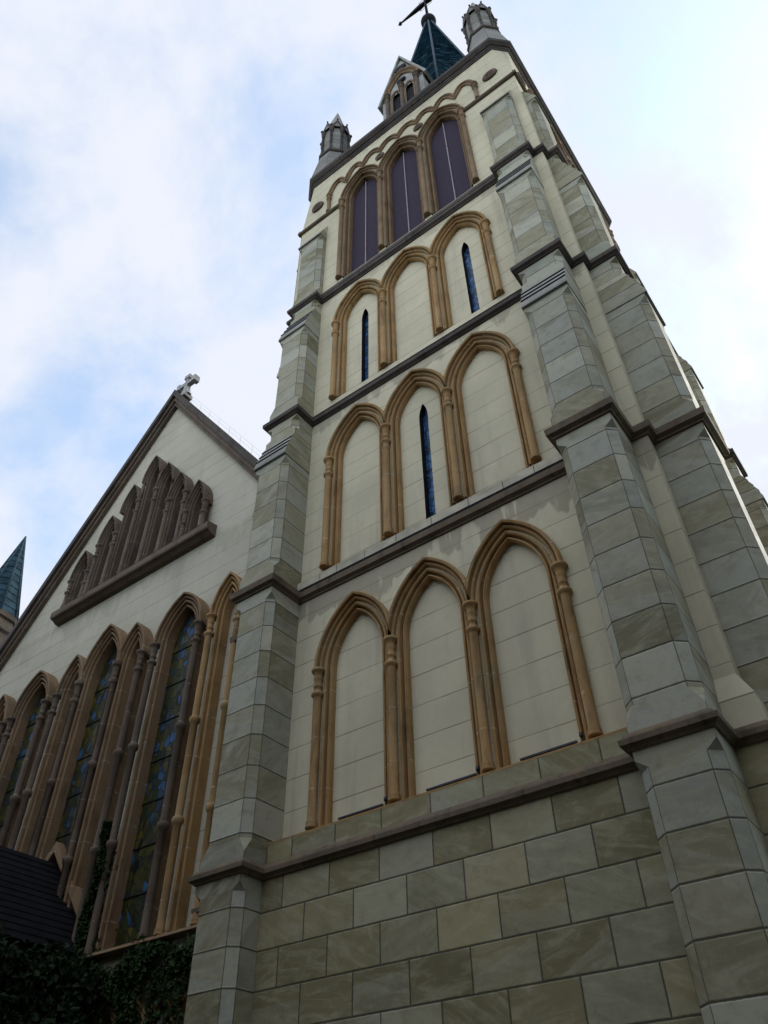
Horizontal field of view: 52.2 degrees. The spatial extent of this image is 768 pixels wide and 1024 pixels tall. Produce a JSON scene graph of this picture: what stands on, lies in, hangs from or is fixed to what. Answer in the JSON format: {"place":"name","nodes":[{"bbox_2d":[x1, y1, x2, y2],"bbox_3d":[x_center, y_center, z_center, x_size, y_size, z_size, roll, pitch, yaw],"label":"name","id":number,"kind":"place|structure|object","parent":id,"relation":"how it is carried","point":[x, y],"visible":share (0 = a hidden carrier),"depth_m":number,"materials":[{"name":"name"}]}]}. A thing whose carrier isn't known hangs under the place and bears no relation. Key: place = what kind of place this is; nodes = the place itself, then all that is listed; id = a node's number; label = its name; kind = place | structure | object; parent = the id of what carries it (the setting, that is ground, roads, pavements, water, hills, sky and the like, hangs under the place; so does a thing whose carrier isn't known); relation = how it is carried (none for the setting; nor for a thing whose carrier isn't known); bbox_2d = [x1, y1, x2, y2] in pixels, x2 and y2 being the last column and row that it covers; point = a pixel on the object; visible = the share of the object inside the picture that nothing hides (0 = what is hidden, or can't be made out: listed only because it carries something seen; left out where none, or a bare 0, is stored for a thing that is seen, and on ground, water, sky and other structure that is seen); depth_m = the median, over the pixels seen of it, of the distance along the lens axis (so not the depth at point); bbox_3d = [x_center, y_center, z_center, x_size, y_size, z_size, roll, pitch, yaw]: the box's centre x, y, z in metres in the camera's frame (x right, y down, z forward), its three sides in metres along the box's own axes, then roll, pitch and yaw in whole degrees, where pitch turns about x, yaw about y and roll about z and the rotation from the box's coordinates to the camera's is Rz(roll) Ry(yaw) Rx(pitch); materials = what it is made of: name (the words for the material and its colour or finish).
{"place":"outdoors","nodes":[
{"label":"outdoors","id":0,"kind":"place"},
{"bbox_2d":[0,0,767,617],"label":"sky","id":1,"kind":"structure","parent":0,"point":[159,159],"materials":[{"name":"white"}]},
{"label":"ground","id":2,"kind":"structure","parent":0,"visible":0},
{"bbox_2d":[0,536,26,645],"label":"corner turret","id":3,"kind":"object","parent":2,"relation":"on","point":[11,572],"visible":0.94,"depth_m":32.58,"materials":[{"name":"teal metal"}]},
{"bbox_2d":[0,373,258,1023],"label":"church nave","id":4,"kind":"structure","parent":2,"relation":"on","point":[117,651],"depth_m":17.71,"materials":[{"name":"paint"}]},
{"bbox_2d":[0,670,58,847],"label":"tall window","id":5,"kind":"structure","parent":4,"relation":"in","point":[29,715],"depth_m":19.05,"materials":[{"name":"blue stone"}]},
{"bbox_2d":[11,624,126,949],"bbox_3d":[-6.567,5.585,16.726,1.633,7.633,0.457,-28,-49,25],"label":"tall window","id":6,"kind":"structure","parent":4,"relation":"in","point":[97,668],"depth_m":17.22,"materials":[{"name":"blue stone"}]},
{"bbox_2d":[71,820,117,962],"bbox_3d":[-5.032,8.547,12.253,0.962,7.505,0.383,-20,-47,19],"label":"climbing ivy","id":7,"kind":"object","parent":4,"relation":"attached to","point":[82,928],"visible":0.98,"depth_m":13.82,"materials":[{"name":"green plant"}]},
{"bbox_2d":[69,933,195,1023],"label":"trailing ivy","id":8,"kind":"object","parent":4,"relation":"attached to","point":[120,980],"visible":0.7,"depth_m":11.99,"materials":[{"name":"green plant"}]},
{"bbox_2d":[82,592,209,953],"bbox_3d":[-4.421,4.565,15.476,1.633,7.343,0.457,-28,-49,25],"label":"tall window","id":9,"kind":"structure","parent":4,"relation":"in","point":[132,902],"depth_m":15.01,"materials":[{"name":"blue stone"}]},
{"bbox_2d":[191,399,257,453],"bbox_3d":[-4.381,-2.292,22.214,4.406,6.521,0.006,-28,-49,25],"label":"safety line","id":10,"kind":"object","parent":4,"relation":"attached to","point":[229,429],"visible":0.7,"depth_m":22.26,"materials":[{"name":"metal"}]},
{"bbox_2d":[183,0,767,1023],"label":"bell tower","id":11,"kind":"structure","parent":2,"relation":"on","point":[511,508],"depth_m":11.43,"materials":[{"name":"stone"}]},
{"bbox_2d":[338,804,383,819],"bbox_3d":[-0.335,4.263,11.083,0.800,0.082,0.035,-28,-49,25],"label":"light bar","id":12,"kind":"object","parent":11,"relation":"on","point":[361,811],"visible":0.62,"depth_m":11.08,"materials":[{"name":"grey metal"}]},
{"bbox_2d":[361,309,368,382],"bbox_3d":[-0.409,-4.081,19.155,0.210,3.020,0.170,-28,-49,25],"label":"slit window","id":13,"kind":"structure","parent":11,"relation":"in","point":[365,337],"depth_m":19.16,"materials":[{"name":"glass"}]},
{"bbox_2d":[419,404,435,518],"bbox_3d":[0.863,-0.999,15.015,0.210,3.220,0.170,-28,-49,25],"label":"slit window","id":14,"kind":"structure","parent":11,"relation":"in","point":[430,509],"depth_m":15.02,"materials":[{"name":"glass"}]},
{"bbox_2d":[426,773,476,790],"bbox_3d":[0.900,3.614,10.419,0.810,0.082,0.035,-28,-49,25],"label":"light bar","id":15,"kind":"object","parent":11,"relation":"on","point":[452,781],"visible":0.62,"depth_m":10.42,"materials":[{"name":"grey metal"}]},
{"bbox_2d":[461,242,479,313],"bbox_3d":[1.990,-5.341,17.868,0.210,3.020,0.170,-28,-49,25],"label":"slit window","id":16,"kind":"structure","parent":11,"relation":"in","point":[470,281],"depth_m":17.93,"materials":[{"name":"glass"}]},
{"bbox_2d":[520,740,577,760],"bbox_3d":[2.056,3.007,9.799,0.800,0.082,0.035,-28,-49,25],"label":"light bar","id":17,"kind":"object","parent":11,"relation":"on","point":[549,750],"visible":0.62,"depth_m":9.80,"materials":[{"name":"grey metal"}]},
{"bbox_2d":[579,732,583,743],"bbox_3d":[2.413,2.766,9.560,0.049,0.175,0.052,-28,-49,25],"label":"spotlight","id":18,"kind":"object","parent":11,"relation":"on","point":[581,735],"visible":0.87,"depth_m":9.57,"materials":[{"name":"grey metal"}]},
{"label":"forecourt","id":19,"kind":"structure","parent":0,"visible":0},
{"bbox_2d":[0,842,97,1000],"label":"gabled porch","id":20,"kind":"object","parent":19,"relation":"on","point":[34,909],"visible":0.59,"depth_m":13.95,"materials":[{"name":"black stone"}]},
{"bbox_2d":[0,921,102,1023],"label":"shrub","id":21,"kind":"object","parent":19,"relation":"on","point":[61,994],"visible":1,"depth_m":11.91,"materials":[{"name":"green plant"}]}
]}

